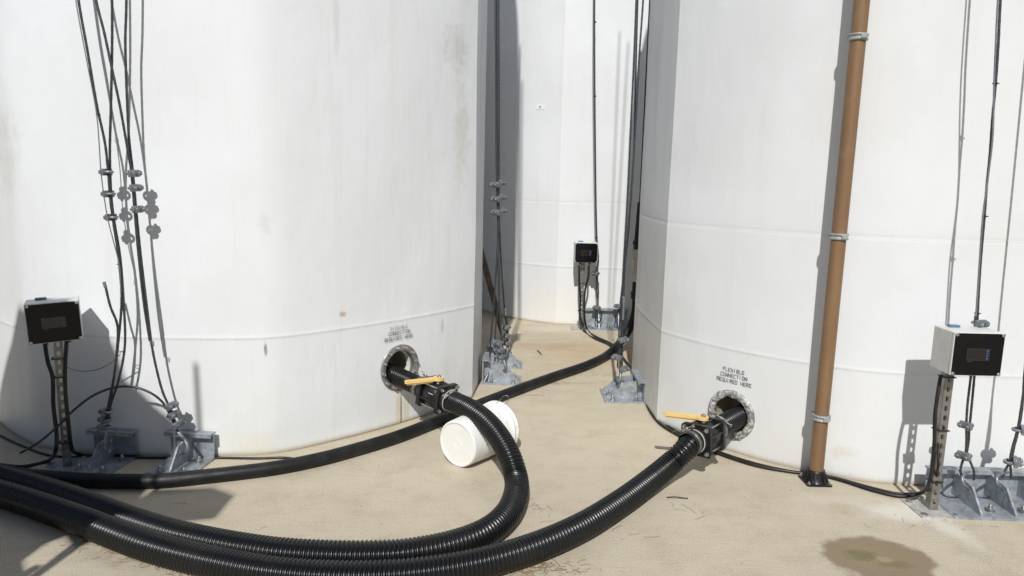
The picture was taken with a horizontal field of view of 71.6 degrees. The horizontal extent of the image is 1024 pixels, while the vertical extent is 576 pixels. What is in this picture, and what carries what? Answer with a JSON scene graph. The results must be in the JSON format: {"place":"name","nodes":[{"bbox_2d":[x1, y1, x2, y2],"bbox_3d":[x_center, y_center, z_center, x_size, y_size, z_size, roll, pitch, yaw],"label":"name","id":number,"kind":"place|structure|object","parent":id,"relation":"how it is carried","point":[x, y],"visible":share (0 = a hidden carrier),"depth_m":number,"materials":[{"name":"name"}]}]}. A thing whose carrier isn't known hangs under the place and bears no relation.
{"place":"outdoors","nodes":[
{"label":"outdoors","id":0,"kind":"place"},
{"bbox_2d":[0,310,1023,575],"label":"ground","id":1,"kind":"structure","parent":0,"point":[582,444],"depth_m":3.49,"materials":[{"name":"concrete"}]},
{"bbox_2d":[24,295,87,470],"bbox_3d":[-2.376,0.505,3.733,0.242,0.928,0.232,-4,10,-31],"label":"gauge post","id":2,"kind":"object","parent":1,"relation":"on","point":[54,320],"visible":0.91,"depth_m":3.61,"materials":[{"name":"metal"}]},
{"bbox_2d":[3,344,58,467],"bbox_3d":[-2.867,0.603,3.815,1.082,0.695,0.133,3,9,12],"label":"conduit cable","id":3,"kind":"object","parent":2,"relation":"attached to","point":[53,405],"visible":0.93,"depth_m":3.68,"materials":[{"name":"black plastic"}]},
{"bbox_2d":[63,341,139,457],"bbox_3d":[-2.241,0.611,3.804,0.355,0.708,0.230,1,9,0],"label":"conduit cable","id":4,"kind":"object","parent":2,"relation":"attached to","point":[66,403],"visible":0.92,"depth_m":3.70,"materials":[{"name":"black plastic"}]},
{"bbox_2d":[65,427,137,472],"bbox_3d":[-2.219,0.879,3.833,0.270,0.164,0.252,2,9,6],"label":"anchor bracket","id":5,"kind":"object","parent":1,"relation":"on","point":[124,441],"visible":0.99,"depth_m":3.88,"materials":[{"name":"metal"}]},
{"bbox_2d":[59,0,126,453],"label":"guy cable","id":6,"kind":"object","parent":5,"relation":"attached to","point":[104,419],"visible":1,"depth_m":3.64,"materials":[{"name":"metal"}]},
{"bbox_2d":[0,434,293,459],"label":"conduit cable","id":7,"kind":"object","parent":1,"relation":"on","point":[60,456],"visible":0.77,"depth_m":3.96,"materials":[{"name":"black plastic"}]},
{"bbox_2d":[145,429,215,473],"bbox_3d":[-1.789,0.889,3.833,0.270,0.164,0.252,2,9,6],"label":"anchor bracket","id":8,"kind":"object","parent":1,"relation":"on","point":[200,454],"visible":0.81,"depth_m":3.90,"materials":[{"name":"metal"}]},
{"bbox_2d":[19,0,189,454],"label":"guy cable","id":9,"kind":"object","parent":8,"relation":"attached to","point":[133,188],"visible":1,"depth_m":3.67,"materials":[{"name":"metal"}]},
{"bbox_2d":[0,0,486,455],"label":"storage tank","id":10,"kind":"object","parent":1,"relation":"on","point":[310,195],"visible":0.92,"depth_m":3.91,"materials":[{"name":"plastic"}]},
{"bbox_2d":[386,362,418,392],"bbox_3d":[-0.703,0.573,4.503,0.411,0.169,0.120,8,11,36],"label":"hose stub","id":11,"kind":"object","parent":10,"relation":"attached to","point":[397,376],"visible":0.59,"depth_m":4.45,"materials":[{"name":"black plastic"}]},
{"bbox_2d":[404,370,459,414],"bbox_3d":[-0.485,0.638,4.291,0.366,0.231,0.275,9,12,38],"label":"ball valve","id":12,"kind":"object","parent":11,"relation":"attached to","point":[431,392],"visible":0.86,"depth_m":4.27,"materials":[{"name":"black plastic"}]},
{"bbox_2d":[0,392,528,560],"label":"corrugated hose","id":13,"kind":"object","parent":1,"relation":"on","point":[499,521],"visible":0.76,"depth_m":3.04,"materials":[{"name":"black plastic"}]},
{"bbox_2d":[19,299,634,488],"bbox_3d":[-0.844,0.599,4.651,5.540,0.528,1.179,-5,11,-33],"label":"smooth hose","id":14,"kind":"object","parent":1,"relation":"on","point":[166,480],"visible":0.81,"depth_m":3.81,"materials":[{"name":"black rubber"}]},
{"bbox_2d":[0,434,698,575],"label":"corrugated hose","id":15,"kind":"object","parent":1,"relation":"on","point":[140,543],"visible":1,"depth_m":2.91,"materials":[{"name":"black plastic"}]},
{"bbox_2d":[440,395,518,466],"bbox_3d":[-0.189,0.812,4.057,0.306,0.354,0.378,8,11,36],"label":"bucket","id":16,"kind":"object","parent":1,"relation":"on","point":[464,442],"visible":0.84,"depth_m":3.93,"materials":[{"name":"white plastic"}]},
{"bbox_2d":[482,249,505,339],"bbox_3d":[-0.267,-0.230,6.893,0.644,1.446,0.060,9,12,42],"label":"leaning pipe","id":17,"kind":"object","parent":1,"relation":"on","point":[487,275],"visible":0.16,"depth_m":6.84,"materials":[{"name":"plastic"}]},
{"bbox_2d":[482,352,520,385],"bbox_3d":[-0.079,0.633,5.578,0.300,0.199,0.260,1,9,0],"label":"anchor bracket","id":18,"kind":"object","parent":1,"relation":"on","point":[498,375],"visible":0.98,"depth_m":5.52,"materials":[{"name":"metal"}]},
{"bbox_2d":[483,0,506,381],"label":"guy cable","id":19,"kind":"object","parent":18,"relation":"attached to","point":[499,354],"visible":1,"depth_m":5.37,"materials":[{"name":"metal"}]},
{"bbox_2d":[487,339,521,368],"bbox_3d":[-0.063,0.560,6.042,0.300,0.199,0.260,1,9,0],"label":"anchor bracket","id":20,"kind":"object","parent":1,"relation":"on","point":[512,362],"visible":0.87,"depth_m":5.99,"materials":[{"name":"metal"}]},
{"bbox_2d":[498,0,511,356],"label":"guy cable","id":21,"kind":"object","parent":20,"relation":"attached to","point":[506,327],"visible":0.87,"depth_m":5.81,"materials":[{"name":"metal"}]},
{"bbox_2d":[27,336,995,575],"bbox_3d":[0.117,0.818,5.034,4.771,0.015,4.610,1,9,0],"label":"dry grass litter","id":22,"kind":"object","parent":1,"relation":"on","point":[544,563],"visible":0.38,"depth_m":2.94,"materials":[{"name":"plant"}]},
{"bbox_2d":[482,0,648,324],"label":"storage tank","id":23,"kind":"object","parent":1,"relation":"on","point":[547,153],"visible":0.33,"depth_m":7.55,"materials":[{"name":"plastic"}]},
{"bbox_2d":[570,241,597,330],"bbox_3d":[0.754,-0.024,7.465,0.238,0.944,0.232,1,9,0],"label":"gauge post","id":24,"kind":"object","parent":1,"relation":"on","point":[585,252],"visible":0.8,"depth_m":7.31,"materials":[{"name":"silver metal"}]},
{"bbox_2d":[583,265,612,344],"bbox_3d":[0.868,0.171,7.075,0.086,0.721,0.796,-1,9,-14],"label":"conduit cable","id":25,"kind":"object","parent":24,"relation":"attached to","point":[584,297],"visible":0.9,"depth_m":7.38,"materials":[{"name":"black plastic"}]},
{"bbox_2d":[578,265,631,368],"bbox_3d":[0.916,0.267,6.475,0.177,0.718,1.960,0,9,-9],"label":"conduit cable","id":26,"kind":"object","parent":1,"relation":"on","point":[609,345],"visible":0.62,"depth_m":7.36,"materials":[{"name":"black plastic"}]},
{"bbox_2d":[584,308,628,330],"bbox_3d":[1.013,0.335,7.582,0.480,0.209,0.200,1,9,0],"label":"anchor bracket","id":27,"kind":"object","parent":1,"relation":"on","point":[607,322],"visible":0.88,"depth_m":7.66,"materials":[{"name":"metal"}]},
{"bbox_2d":[591,0,601,322],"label":"guy cable","id":28,"kind":"object","parent":27,"relation":"attached to","point":[596,273],"visible":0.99,"depth_m":7.31,"materials":[{"name":"metal"}]},
{"bbox_2d":[614,0,638,324],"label":"guy cable","id":29,"kind":"object","parent":27,"relation":"attached to","point":[617,306],"visible":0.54,"depth_m":7.20,"materials":[{"name":"metal"}]},
{"bbox_2d":[600,369,645,403],"bbox_3d":[0.814,0.724,5.245,0.290,0.164,0.340,1,9,0],"label":"anchor bracket","id":30,"kind":"object","parent":1,"relation":"on","point":[628,389],"visible":0.94,"depth_m":5.18,"materials":[{"name":"metal"}]},
{"bbox_2d":[611,0,643,382],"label":"guy cable","id":31,"kind":"object","parent":30,"relation":"attached to","point":[618,357],"visible":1,"depth_m":4.95,"materials":[{"name":"metal"}]},
{"bbox_2d":[646,375,942,497],"bbox_3d":[1.383,0.615,4.297,0.482,0.700,2.227,-4,11,-32],"label":"conduit cable","id":32,"kind":"object","parent":1,"relation":"on","point":[934,442],"visible":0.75,"depth_m":3.67,"materials":[{"name":"black plastic"}]},
{"bbox_2d":[666,425,939,493],"bbox_3d":[1.444,0.633,4.222,0.421,0.686,2.035,-6,11,-37],"label":"conduit cable","id":33,"kind":"object","parent":1,"relation":"on","point":[936,473],"visible":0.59,"depth_m":3.76,"materials":[{"name":"black plastic"}]},
{"bbox_2d":[632,0,1023,484],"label":"storage tank","id":34,"kind":"object","parent":1,"relation":"on","point":[743,115],"visible":0.87,"depth_m":3.79,"materials":[{"name":"plastic"}]},
{"bbox_2d":[630,0,649,298],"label":"riser pipe","id":35,"kind":"object","parent":34,"relation":"attached to","point":[634,261],"visible":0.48,"depth_m":6.41,"materials":[{"name":"black plastic"}]},
{"bbox_2d":[716,404,746,434],"bbox_3d":[1.293,0.766,4.141,0.120,0.128,0.507,10,12,42],"label":"hose stub","id":36,"kind":"object","parent":34,"relation":"attached to","point":[736,417],"visible":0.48,"depth_m":4.07,"materials":[{"name":"black plastic"}]},
{"bbox_2d":[663,409,731,458],"bbox_3d":[1.040,0.827,3.889,0.372,0.290,0.251,-3,10,-27],"label":"ball valve","id":37,"kind":"object","parent":36,"relation":"attached to","point":[708,434],"visible":0.91,"depth_m":3.83,"materials":[{"name":"black plastic"}]},
{"bbox_2d":[798,0,869,486],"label":"drain pipe","id":38,"kind":"object","parent":1,"relation":"on","point":[814,474],"visible":1,"depth_m":3.60,"materials":[{"name":"brown plastic"}]},
{"bbox_2d":[901,324,1005,518],"bbox_3d":[2.132,0.644,3.450,0.262,0.944,0.232,1,9,0],"label":"gauge post","id":39,"kind":"object","parent":1,"relation":"on","point":[957,349],"visible":0.99,"depth_m":3.35,"materials":[{"name":"silver metal"}]},
{"bbox_2d":[924,465,1023,521],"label":"anchor bracket","id":40,"kind":"object","parent":1,"relation":"on","point":[984,497],"visible":0.96,"depth_m":3.63,"materials":[{"name":"metal"}]},
{"bbox_2d":[954,0,1001,490],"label":"guy cable","id":41,"kind":"object","parent":40,"relation":"attached to","point":[967,426],"visible":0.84,"depth_m":3.38,"materials":[{"name":"metal"}]},
{"bbox_2d":[995,369,1023,490],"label":"guy cable","id":42,"kind":"object","parent":40,"relation":"attached to","point":[1015,461],"visible":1,"depth_m":3.51,"materials":[{"name":"metal"}]}
]}

